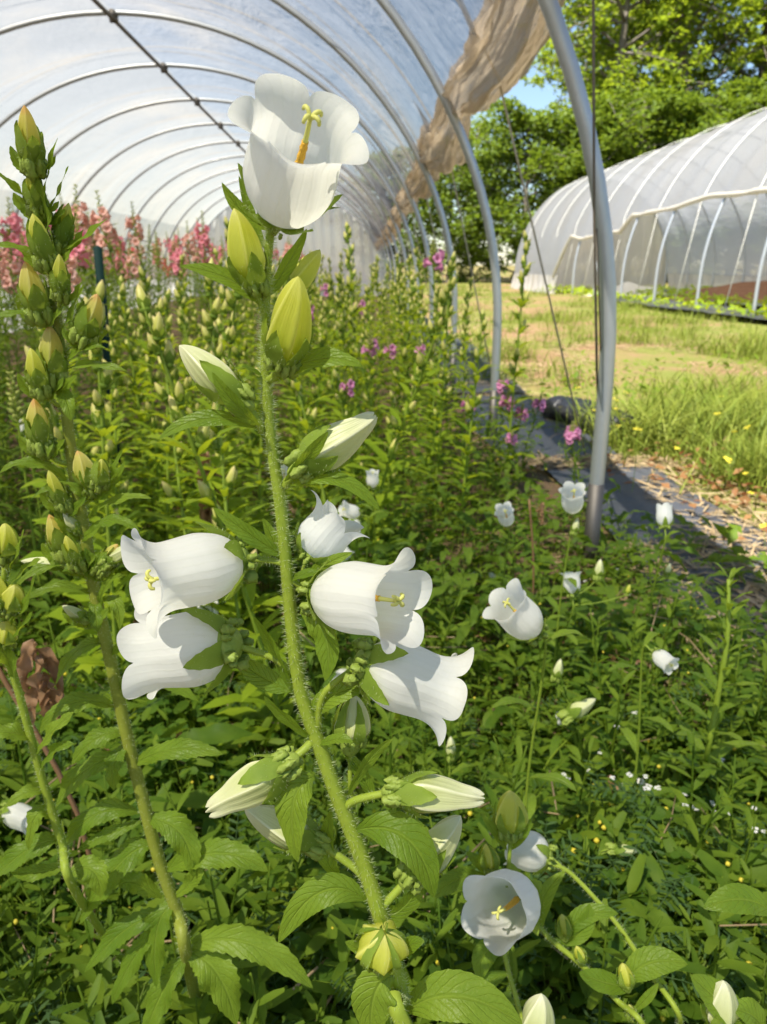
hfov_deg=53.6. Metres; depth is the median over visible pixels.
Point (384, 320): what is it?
bellflower plant
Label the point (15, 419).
plant
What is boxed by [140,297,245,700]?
bellflower plant
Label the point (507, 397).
snapdragon
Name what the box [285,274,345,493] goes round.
bellflower plant
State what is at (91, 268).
snapdragon
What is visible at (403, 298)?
bellflower plant
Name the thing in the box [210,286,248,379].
bellflower plant
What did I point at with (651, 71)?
broadleaf tree
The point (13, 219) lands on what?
snapdragon
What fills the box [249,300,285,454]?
bellflower plant
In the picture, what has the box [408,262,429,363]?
bellflower plant
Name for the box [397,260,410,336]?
bellflower plant
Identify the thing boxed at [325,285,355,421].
bellflower plant
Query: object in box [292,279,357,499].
bellflower plant
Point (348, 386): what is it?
snapdragon
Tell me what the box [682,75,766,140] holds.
bushy tree
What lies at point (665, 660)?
bellflower plant
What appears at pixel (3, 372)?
snapdragon
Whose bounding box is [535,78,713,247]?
bushy tree
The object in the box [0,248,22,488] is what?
snapdragon
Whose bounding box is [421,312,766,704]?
straw litter
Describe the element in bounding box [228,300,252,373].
bellflower plant
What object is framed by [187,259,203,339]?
snapdragon
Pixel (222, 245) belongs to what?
snapdragon
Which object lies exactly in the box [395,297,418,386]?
bellflower plant
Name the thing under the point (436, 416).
bellflower plant
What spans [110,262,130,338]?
snapdragon
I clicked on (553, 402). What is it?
cloth roll
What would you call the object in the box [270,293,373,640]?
bellflower plant
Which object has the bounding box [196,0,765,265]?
sky
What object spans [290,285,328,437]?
bellflower plant
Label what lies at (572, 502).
bellflower plant
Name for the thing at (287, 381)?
bellflower plant
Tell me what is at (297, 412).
bellflower plant
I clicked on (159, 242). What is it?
snapdragon
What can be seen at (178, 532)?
bellflower plant
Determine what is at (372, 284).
bellflower plant
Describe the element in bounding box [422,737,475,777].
bellflower plant
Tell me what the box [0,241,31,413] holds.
snapdragon
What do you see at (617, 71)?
broadleaf tree
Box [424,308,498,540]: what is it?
bellflower plant
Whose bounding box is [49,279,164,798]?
bellflower plant
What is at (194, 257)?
snapdragon
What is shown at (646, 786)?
cress flowers
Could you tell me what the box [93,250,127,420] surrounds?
snapdragon
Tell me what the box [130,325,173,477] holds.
bellflower plant
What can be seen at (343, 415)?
bellflower plant
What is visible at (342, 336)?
bellflower plant
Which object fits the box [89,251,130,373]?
snapdragon
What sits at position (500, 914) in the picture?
bellflower plant
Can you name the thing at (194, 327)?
bellflower plant
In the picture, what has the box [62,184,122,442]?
snapdragon
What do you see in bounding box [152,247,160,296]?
snapdragon
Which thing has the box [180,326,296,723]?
bellflower plant
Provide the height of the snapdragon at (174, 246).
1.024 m
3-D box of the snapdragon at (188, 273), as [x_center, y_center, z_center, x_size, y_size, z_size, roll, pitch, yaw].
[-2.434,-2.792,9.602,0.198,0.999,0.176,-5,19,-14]
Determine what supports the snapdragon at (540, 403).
on the ground at (638, 354)
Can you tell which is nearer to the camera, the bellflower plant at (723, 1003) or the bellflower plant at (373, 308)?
the bellflower plant at (723, 1003)
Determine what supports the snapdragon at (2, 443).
on the ground at (638, 354)
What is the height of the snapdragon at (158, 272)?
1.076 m
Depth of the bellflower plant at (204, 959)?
0.51 m
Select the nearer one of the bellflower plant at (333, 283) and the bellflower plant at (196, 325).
the bellflower plant at (196, 325)
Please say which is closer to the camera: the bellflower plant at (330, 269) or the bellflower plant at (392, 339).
the bellflower plant at (392, 339)
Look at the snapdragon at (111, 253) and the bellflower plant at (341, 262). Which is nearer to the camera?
the snapdragon at (111, 253)
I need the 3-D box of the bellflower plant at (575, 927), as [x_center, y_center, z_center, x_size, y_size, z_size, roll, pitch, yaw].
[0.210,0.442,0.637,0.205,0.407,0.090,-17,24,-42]
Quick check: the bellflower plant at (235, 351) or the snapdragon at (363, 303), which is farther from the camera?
the snapdragon at (363, 303)
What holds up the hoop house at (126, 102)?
on the ground at (638, 354)
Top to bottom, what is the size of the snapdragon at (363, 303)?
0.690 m
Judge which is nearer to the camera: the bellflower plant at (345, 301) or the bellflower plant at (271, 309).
the bellflower plant at (271, 309)
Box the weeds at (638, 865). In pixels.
[0,409,766,1023]
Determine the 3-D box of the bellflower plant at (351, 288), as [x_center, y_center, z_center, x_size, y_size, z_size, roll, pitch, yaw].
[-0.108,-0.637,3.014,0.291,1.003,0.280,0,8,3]
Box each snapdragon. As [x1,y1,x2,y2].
[0,197,28,450]
[0,226,60,419]
[0,234,23,575]
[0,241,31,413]
[0,247,37,354]
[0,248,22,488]
[0,248,25,467]
[0,301,23,573]
[0,320,22,529]
[0,324,27,527]
[0,341,35,504]
[5,243,89,424]
[5,253,25,351]
[8,203,36,348]
[18,233,54,405]
[18,237,51,404]
[19,219,42,345]
[19,233,37,343]
[28,272,54,406]
[35,276,100,447]
[39,254,107,488]
[46,225,91,454]
[56,193,129,392]
[59,206,109,456]
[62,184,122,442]
[67,299,95,389]
[78,266,106,400]
[82,245,95,296]
[83,254,112,418]
[84,212,150,422]
[84,248,132,437]
[88,190,164,463]
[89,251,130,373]
[93,233,115,294]
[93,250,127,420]
[102,231,121,357]
[106,234,125,370]
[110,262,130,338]
[111,243,138,386]
[112,252,121,345]
[113,235,127,343]
[114,227,145,340]
[116,264,148,384]
[119,240,160,424]
[125,201,174,409]
[130,224,160,380]
[131,245,155,300]
[132,240,154,329]
[143,244,172,343]
[149,230,171,333]
[151,232,171,357]
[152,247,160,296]
[156,234,179,362]
[160,253,173,315]
[163,231,195,336]
[163,264,173,330]
[164,244,196,391]
[165,242,182,341]
[170,232,198,345]
[172,239,191,403]
[172,262,194,380]
[174,228,192,336]
[177,221,202,346]
[184,254,198,324]
[185,244,207,344]
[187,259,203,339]
[188,218,208,345]
[189,211,220,394]
[190,242,199,326]
[193,240,215,338]
[201,240,225,333]
[209,238,220,322]
[214,246,223,345]
[215,236,245,364]
[273,244,278,271]
[275,235,292,266]
[305,304,328,420]
[320,278,341,397]
[339,372,382,512]
[347,330,388,491]
[353,294,388,426]
[383,338,416,473]
[414,339,440,434]
[420,239,463,437]
[450,395,485,491]
[478,390,514,487]
[488,430,517,498]
[492,403,528,487]
[496,375,526,464]
[510,393,545,474]
[557,421,588,499]
[565,425,589,525]
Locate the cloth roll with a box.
[541,395,641,444]
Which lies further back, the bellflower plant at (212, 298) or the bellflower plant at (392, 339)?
the bellflower plant at (392, 339)
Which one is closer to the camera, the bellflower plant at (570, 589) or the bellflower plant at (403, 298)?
the bellflower plant at (570, 589)
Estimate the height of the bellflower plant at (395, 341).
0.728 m
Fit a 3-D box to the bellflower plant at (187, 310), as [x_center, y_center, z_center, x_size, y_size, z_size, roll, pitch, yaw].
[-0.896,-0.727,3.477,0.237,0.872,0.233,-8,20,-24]
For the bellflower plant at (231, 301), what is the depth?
1.51 m
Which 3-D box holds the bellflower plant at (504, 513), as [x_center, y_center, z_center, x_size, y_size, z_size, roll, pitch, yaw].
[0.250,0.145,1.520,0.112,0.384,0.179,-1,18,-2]
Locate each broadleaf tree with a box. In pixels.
[436,113,522,277]
[502,0,766,182]
[527,0,709,181]
[561,0,766,280]
[584,0,754,127]
[635,0,766,127]
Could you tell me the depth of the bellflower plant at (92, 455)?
1.66 m
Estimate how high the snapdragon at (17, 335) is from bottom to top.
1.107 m
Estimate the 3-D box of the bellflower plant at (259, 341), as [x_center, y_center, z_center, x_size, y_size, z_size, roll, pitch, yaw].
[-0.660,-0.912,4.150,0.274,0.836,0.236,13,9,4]
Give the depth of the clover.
0.97 m
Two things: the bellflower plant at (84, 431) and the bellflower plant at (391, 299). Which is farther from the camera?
the bellflower plant at (391, 299)
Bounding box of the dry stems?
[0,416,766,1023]
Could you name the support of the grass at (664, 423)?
on the ground at (638, 354)
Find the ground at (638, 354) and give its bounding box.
[0,266,766,930]
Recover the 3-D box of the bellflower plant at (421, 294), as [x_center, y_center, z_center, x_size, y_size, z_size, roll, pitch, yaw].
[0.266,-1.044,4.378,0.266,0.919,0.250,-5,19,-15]
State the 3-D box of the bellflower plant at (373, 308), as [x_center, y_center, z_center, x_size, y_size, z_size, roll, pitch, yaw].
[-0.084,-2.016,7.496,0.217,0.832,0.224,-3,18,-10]
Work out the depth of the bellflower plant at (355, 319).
4.59 m
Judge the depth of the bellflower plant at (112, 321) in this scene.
2.09 m
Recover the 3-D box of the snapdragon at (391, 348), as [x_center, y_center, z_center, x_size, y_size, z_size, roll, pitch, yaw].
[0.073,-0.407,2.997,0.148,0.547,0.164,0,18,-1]
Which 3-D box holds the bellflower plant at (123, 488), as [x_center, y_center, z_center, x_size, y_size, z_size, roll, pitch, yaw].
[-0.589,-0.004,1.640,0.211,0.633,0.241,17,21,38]
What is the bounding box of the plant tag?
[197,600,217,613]
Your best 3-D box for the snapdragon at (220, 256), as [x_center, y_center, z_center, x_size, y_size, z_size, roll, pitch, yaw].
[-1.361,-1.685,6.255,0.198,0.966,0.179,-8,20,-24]
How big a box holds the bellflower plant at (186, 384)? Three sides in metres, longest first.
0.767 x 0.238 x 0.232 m
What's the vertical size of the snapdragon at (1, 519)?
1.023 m
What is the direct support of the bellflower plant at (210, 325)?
on the ground at (638, 354)
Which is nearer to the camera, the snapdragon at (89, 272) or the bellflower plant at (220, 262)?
the bellflower plant at (220, 262)
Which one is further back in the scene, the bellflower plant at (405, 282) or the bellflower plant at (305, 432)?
the bellflower plant at (405, 282)
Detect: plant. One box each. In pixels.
[0,105,312,1023]
[0,371,74,641]
[0,523,123,962]
[0,639,95,949]
[0,799,31,845]
[10,402,51,601]
[19,345,163,692]
[37,327,170,614]
[37,329,97,515]
[43,339,109,588]
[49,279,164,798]
[70,370,147,622]
[76,290,139,488]
[84,301,151,541]
[102,276,185,541]
[102,311,158,456]
[117,73,521,1023]
[117,314,172,498]
[121,307,173,472]
[122,265,188,541]
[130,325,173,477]
[135,284,344,792]
[139,288,199,540]
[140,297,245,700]
[145,313,274,572]
[154,379,197,511]
[155,305,201,405]
[158,288,265,606]
[159,289,211,487]
[164,358,246,610]
[170,254,207,443]
[172,280,255,512]
[178,258,282,627]
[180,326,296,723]
[186,285,256,514]
[190,294,207,398]
[191,326,227,464]
[193,311,250,463]
[194,280,218,401]
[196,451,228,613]
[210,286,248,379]
[212,248,280,448]
[215,281,246,380]
[216,216,271,495]
[223,345,251,510]
[227,264,297,579]
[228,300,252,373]
[233,302,259,431]
[235,301,283,478]
[237,381,282,448]
[238,298,259,380]
[240,299,259,359]
[240,300,260,412]
[243,310,261,394]
[245,290,278,409]
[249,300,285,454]
[264,260,327,527]
[269,464,302,597]
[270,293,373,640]
[273,378,319,464]
[273,380,307,459]
[274,374,308,441]
[277,256,281,295]
[282,268,326,379]
[282,286,315,420]
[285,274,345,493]
[288,384,341,517]
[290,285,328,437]
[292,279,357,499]
[301,274,328,393]
[301,308,337,426]
[305,284,331,411]
[310,285,370,391]
[312,316,352,405]
[313,278,330,390]
[314,254,324,342]
[316,298,349,422]
[318,272,381,502]
[323,297,344,387]
[324,275,345,371]
[324,309,352,411]
[325,281,341,373]
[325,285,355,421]
[327,256,339,345]
[329,366,385,556]
[333,262,361,368]
[333,665,380,721]
[335,221,378,460]
[337,252,345,324]
[338,500,387,649]
[341,314,377,468]
[341,547,353,562]
[343,289,447,564]
[344,256,356,346]
[344,298,378,423]
[345,262,379,389]
[346,290,359,378]
[348,267,375,370]
[348,307,405,492]
[348,316,381,437]
[348,501,368,561]
[353,278,363,344]
[355,286,406,445]
[356,469,394,564]
[360,390,415,549]
[362,257,380,328]
[365,264,377,339]
[366,265,389,359]
[367,254,392,373]
[367,262,377,330]
[368,286,390,378]
[370,288,390,411]
[370,375,426,524]
[371,276,424,476]
[372,267,400,357]
[377,288,402,424]
[377,293,391,358]
[381,263,393,335]
[382,267,398,365]
[382,282,402,380]
[386,253,429,430]
[386,272,422,436]
[386,274,404,341]
[393,267,433,394]
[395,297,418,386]
[396,305,418,403]
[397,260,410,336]
[397,265,413,354]
[400,255,436,406]
[405,251,471,511]
[406,275,424,373]
[407,328,461,498]
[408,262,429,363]
[409,261,458,474]
[409,285,454,455]
[409,297,421,370]
[412,247,448,404]
[412,272,454,438]
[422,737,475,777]
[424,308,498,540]
[429,307,449,411]
[435,790,541,1020]
[442,288,481,471]
[443,277,474,419]
[467,566,497,580]
[479,230,543,499]
[481,501,528,647]
[482,578,582,872]
[503,827,682,1023]
[512,659,612,771]
[522,993,554,1023]
[526,559,630,701]
[528,499,545,593]
[530,481,585,706]
[539,871,687,1023]
[597,835,637,869]
[608,631,678,797]
[624,502,683,653]
[660,562,759,786]
[690,883,766,1023]
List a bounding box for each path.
[386,297,524,392]
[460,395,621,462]
[542,462,766,687]
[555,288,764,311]
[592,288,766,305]
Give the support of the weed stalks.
on the ground at (638, 354)
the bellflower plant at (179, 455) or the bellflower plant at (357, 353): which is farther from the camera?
the bellflower plant at (357, 353)
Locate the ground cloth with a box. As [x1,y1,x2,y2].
[616,299,766,319]
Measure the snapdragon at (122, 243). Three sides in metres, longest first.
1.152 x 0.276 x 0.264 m
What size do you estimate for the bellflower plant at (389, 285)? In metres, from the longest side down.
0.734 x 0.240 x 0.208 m
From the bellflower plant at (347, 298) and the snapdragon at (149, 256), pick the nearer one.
the bellflower plant at (347, 298)
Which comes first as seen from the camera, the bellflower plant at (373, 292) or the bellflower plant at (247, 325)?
the bellflower plant at (247, 325)
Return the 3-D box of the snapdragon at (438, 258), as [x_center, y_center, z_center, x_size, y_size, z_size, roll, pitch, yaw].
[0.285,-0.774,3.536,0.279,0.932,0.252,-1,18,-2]
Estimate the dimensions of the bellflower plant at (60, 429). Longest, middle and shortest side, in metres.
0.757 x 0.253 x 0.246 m
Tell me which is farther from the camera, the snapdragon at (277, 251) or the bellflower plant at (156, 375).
the snapdragon at (277, 251)
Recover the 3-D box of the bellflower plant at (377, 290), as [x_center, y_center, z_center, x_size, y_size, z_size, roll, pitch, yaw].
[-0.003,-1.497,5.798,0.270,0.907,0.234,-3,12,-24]
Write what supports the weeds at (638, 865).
on the ground at (638, 354)
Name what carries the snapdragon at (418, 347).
on the ground at (638, 354)
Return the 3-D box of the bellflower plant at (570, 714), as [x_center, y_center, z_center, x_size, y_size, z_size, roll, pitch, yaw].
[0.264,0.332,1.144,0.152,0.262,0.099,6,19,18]
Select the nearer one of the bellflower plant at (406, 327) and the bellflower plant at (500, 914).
the bellflower plant at (500, 914)
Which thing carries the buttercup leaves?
on the ground at (638, 354)
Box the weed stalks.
[0,397,766,1023]
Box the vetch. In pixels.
[0,408,766,1023]
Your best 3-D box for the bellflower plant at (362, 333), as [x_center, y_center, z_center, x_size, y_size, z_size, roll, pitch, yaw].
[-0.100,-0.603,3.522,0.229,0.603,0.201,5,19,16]
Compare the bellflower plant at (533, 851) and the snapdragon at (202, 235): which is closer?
the bellflower plant at (533, 851)
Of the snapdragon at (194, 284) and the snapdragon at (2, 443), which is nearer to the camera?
the snapdragon at (2, 443)
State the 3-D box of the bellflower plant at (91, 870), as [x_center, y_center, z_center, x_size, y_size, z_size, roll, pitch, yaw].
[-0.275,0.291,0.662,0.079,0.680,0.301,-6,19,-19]
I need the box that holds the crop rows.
[542,283,766,318]
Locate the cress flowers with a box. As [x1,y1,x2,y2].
[490,528,766,861]
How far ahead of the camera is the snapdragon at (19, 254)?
3.41 m
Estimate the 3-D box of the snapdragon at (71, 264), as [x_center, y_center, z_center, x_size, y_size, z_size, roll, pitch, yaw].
[-0.929,-0.357,2.261,0.199,0.914,0.195,-3,18,-9]
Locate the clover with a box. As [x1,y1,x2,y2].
[0,425,766,1023]
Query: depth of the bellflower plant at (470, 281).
3.99 m
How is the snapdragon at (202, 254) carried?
on the ground at (638, 354)
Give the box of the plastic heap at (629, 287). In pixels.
[582,282,667,296]
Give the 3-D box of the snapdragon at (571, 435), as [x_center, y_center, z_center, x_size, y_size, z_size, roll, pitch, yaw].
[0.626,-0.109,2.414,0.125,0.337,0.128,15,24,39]
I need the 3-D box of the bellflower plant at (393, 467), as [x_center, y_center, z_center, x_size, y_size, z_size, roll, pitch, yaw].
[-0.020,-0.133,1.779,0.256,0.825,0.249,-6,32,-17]
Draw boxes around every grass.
[0,425,766,1023]
[403,281,766,515]
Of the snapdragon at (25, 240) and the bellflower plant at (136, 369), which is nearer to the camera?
the bellflower plant at (136, 369)
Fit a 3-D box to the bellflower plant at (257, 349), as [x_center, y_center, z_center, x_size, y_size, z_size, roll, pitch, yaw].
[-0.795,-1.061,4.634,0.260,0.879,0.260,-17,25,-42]
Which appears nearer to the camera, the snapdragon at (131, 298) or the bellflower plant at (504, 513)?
the bellflower plant at (504, 513)
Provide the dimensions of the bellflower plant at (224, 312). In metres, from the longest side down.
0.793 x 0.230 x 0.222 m
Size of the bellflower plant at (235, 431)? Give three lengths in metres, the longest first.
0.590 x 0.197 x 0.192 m
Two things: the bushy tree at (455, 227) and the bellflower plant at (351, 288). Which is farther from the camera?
the bushy tree at (455, 227)
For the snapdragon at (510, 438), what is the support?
on the ground at (638, 354)
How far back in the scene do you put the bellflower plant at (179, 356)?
3.53 m
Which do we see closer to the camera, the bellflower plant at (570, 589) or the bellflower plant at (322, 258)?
the bellflower plant at (570, 589)
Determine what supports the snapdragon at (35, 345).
on the ground at (638, 354)
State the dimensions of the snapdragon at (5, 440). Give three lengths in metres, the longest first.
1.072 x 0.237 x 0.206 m
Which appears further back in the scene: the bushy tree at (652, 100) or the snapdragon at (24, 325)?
the bushy tree at (652, 100)
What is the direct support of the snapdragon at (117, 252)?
on the ground at (638, 354)
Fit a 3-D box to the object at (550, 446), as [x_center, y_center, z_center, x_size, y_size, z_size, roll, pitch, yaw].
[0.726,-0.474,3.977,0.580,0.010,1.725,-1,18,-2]
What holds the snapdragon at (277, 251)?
on the ground at (638, 354)
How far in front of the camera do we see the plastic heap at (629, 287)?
19.19 m
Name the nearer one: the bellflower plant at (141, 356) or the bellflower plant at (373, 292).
the bellflower plant at (141, 356)
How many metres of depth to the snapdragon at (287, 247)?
6.16 m
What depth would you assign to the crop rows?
14.99 m
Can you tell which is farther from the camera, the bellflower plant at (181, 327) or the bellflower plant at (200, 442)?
the bellflower plant at (181, 327)
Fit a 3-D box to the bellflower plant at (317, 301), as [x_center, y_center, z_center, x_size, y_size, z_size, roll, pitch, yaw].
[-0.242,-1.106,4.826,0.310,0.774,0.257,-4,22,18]
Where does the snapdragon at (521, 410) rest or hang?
on the ground at (638, 354)
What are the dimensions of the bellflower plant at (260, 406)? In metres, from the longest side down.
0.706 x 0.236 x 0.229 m
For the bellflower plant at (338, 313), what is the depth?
5.04 m
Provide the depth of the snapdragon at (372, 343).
2.60 m
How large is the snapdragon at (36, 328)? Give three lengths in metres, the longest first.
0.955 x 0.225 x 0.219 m
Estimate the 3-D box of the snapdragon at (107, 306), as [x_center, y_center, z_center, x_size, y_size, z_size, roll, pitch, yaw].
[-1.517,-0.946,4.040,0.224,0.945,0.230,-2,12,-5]
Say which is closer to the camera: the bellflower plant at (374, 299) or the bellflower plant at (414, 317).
the bellflower plant at (414, 317)
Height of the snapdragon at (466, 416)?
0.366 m
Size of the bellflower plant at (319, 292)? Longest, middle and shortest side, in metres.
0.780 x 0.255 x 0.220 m
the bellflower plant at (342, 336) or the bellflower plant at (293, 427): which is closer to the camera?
the bellflower plant at (342, 336)
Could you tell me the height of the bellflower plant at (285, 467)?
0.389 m
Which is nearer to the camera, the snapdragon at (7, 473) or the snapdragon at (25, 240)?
the snapdragon at (7, 473)
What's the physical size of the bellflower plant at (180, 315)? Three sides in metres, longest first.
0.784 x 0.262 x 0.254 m
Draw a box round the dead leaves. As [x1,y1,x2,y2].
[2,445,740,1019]
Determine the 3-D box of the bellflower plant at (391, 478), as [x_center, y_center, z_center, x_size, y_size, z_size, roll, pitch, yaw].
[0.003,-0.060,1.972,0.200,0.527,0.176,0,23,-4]
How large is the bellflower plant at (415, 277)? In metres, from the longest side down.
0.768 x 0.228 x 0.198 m
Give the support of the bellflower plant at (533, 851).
on the ground at (638, 354)
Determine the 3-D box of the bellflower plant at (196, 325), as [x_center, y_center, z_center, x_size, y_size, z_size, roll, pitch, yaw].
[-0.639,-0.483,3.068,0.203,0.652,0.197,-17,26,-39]
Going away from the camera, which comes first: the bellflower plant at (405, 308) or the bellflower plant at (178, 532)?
the bellflower plant at (178, 532)
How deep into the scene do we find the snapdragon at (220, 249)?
8.04 m
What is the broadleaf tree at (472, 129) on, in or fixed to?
on the ground at (638, 354)
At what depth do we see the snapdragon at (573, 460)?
2.52 m
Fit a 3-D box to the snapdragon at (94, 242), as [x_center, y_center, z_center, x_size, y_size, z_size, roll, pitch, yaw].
[-1.280,-0.888,3.680,0.251,1.060,0.258,7,24,21]
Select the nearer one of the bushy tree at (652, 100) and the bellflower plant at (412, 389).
the bellflower plant at (412, 389)
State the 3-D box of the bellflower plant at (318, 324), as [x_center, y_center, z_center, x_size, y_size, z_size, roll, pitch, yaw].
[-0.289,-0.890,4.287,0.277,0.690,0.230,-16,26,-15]
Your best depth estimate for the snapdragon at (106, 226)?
2.96 m
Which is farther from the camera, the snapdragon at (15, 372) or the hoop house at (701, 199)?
the hoop house at (701, 199)
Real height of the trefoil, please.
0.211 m
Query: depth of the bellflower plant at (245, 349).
2.73 m
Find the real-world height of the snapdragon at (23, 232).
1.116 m
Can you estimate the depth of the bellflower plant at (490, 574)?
1.91 m
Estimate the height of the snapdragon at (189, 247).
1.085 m
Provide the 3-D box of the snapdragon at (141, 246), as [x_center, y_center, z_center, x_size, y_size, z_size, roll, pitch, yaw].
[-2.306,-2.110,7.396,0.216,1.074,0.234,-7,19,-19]
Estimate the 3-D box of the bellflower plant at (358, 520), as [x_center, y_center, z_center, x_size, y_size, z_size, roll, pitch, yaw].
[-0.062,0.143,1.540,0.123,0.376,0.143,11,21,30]
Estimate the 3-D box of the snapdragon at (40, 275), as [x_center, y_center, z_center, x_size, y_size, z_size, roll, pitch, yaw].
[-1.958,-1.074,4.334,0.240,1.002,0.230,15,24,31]
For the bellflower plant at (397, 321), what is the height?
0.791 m
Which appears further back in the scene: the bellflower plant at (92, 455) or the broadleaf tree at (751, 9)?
the broadleaf tree at (751, 9)
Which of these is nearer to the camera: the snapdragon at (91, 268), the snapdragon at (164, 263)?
the snapdragon at (91, 268)
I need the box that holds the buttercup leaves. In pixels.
[0,460,766,870]
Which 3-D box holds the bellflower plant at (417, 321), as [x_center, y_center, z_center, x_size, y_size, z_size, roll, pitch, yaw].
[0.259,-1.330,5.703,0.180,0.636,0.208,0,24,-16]
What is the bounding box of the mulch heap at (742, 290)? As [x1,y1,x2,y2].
[667,281,766,308]
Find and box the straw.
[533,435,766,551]
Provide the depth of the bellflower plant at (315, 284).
4.76 m
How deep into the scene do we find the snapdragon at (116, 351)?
3.53 m
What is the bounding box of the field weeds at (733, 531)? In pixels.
[422,293,766,584]
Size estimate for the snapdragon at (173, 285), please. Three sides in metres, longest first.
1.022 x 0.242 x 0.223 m
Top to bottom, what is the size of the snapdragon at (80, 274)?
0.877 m
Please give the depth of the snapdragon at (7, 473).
1.77 m
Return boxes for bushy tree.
[380,183,447,280]
[388,150,518,282]
[452,96,618,279]
[484,102,651,278]
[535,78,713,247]
[625,88,766,226]
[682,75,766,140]
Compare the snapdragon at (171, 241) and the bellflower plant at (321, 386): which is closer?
the bellflower plant at (321, 386)
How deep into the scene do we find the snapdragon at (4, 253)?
3.04 m
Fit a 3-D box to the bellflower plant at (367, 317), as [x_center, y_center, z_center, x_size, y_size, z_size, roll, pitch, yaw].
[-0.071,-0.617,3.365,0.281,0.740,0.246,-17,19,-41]
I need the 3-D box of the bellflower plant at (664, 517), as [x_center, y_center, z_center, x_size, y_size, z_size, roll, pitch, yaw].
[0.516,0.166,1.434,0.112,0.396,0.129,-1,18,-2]
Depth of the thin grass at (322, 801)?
0.97 m
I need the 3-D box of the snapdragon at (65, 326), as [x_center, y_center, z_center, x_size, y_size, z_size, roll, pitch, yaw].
[-1.249,-0.652,2.997,0.224,1.027,0.243,10,22,28]
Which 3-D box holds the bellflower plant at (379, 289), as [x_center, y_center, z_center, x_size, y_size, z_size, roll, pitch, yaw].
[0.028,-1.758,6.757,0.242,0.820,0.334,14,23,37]
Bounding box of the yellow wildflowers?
[558,387,766,539]
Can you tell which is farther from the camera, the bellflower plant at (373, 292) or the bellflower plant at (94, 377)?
the bellflower plant at (373, 292)
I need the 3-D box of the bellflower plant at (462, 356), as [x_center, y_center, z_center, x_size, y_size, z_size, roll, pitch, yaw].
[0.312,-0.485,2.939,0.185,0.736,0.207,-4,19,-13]
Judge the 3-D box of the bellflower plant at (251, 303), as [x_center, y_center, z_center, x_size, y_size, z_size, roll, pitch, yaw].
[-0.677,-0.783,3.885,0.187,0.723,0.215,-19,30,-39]
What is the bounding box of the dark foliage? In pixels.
[0,355,766,657]
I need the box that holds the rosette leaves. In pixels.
[0,421,766,1023]
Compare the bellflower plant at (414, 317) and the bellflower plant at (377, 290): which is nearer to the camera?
the bellflower plant at (414, 317)
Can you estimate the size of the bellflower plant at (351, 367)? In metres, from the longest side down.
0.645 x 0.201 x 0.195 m
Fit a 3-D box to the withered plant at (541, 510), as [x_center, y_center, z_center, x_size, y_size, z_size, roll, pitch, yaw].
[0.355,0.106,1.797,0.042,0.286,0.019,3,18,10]
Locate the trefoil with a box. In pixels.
[0,418,766,1023]
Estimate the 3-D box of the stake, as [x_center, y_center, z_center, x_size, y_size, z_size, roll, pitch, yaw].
[-0.849,-0.375,2.358,0.026,0.854,0.089,-12,22,-33]
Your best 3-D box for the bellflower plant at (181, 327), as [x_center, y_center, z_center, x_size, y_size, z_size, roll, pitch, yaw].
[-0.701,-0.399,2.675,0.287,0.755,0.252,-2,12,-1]
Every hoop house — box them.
[0,0,616,567]
[510,108,766,321]
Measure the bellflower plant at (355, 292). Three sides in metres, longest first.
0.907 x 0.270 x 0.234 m
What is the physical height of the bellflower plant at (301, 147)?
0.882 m
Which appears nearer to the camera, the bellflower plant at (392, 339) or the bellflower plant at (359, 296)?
the bellflower plant at (392, 339)
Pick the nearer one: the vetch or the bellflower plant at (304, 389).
the vetch
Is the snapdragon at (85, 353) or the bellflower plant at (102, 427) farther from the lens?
the snapdragon at (85, 353)
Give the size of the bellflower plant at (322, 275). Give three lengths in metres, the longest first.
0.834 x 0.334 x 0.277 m
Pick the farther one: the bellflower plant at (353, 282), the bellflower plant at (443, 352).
the bellflower plant at (353, 282)
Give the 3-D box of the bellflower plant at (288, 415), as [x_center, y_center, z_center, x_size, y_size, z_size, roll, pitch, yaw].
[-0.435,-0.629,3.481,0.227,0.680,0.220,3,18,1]
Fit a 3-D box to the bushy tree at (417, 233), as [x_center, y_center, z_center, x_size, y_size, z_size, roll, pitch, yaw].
[0.139,-14.007,36.584,5.905,6.461,6.343,1,18,3]
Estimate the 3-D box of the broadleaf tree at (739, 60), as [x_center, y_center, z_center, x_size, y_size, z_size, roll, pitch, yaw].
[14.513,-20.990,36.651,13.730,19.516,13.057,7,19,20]
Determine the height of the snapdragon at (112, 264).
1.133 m
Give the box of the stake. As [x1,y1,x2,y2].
[93,245,124,512]
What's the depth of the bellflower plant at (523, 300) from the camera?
2.65 m
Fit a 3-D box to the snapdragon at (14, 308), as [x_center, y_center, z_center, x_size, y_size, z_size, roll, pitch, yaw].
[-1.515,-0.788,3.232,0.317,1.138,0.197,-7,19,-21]
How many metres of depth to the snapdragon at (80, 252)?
2.51 m
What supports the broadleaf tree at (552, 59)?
on the ground at (638, 354)
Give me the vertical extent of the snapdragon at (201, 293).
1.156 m

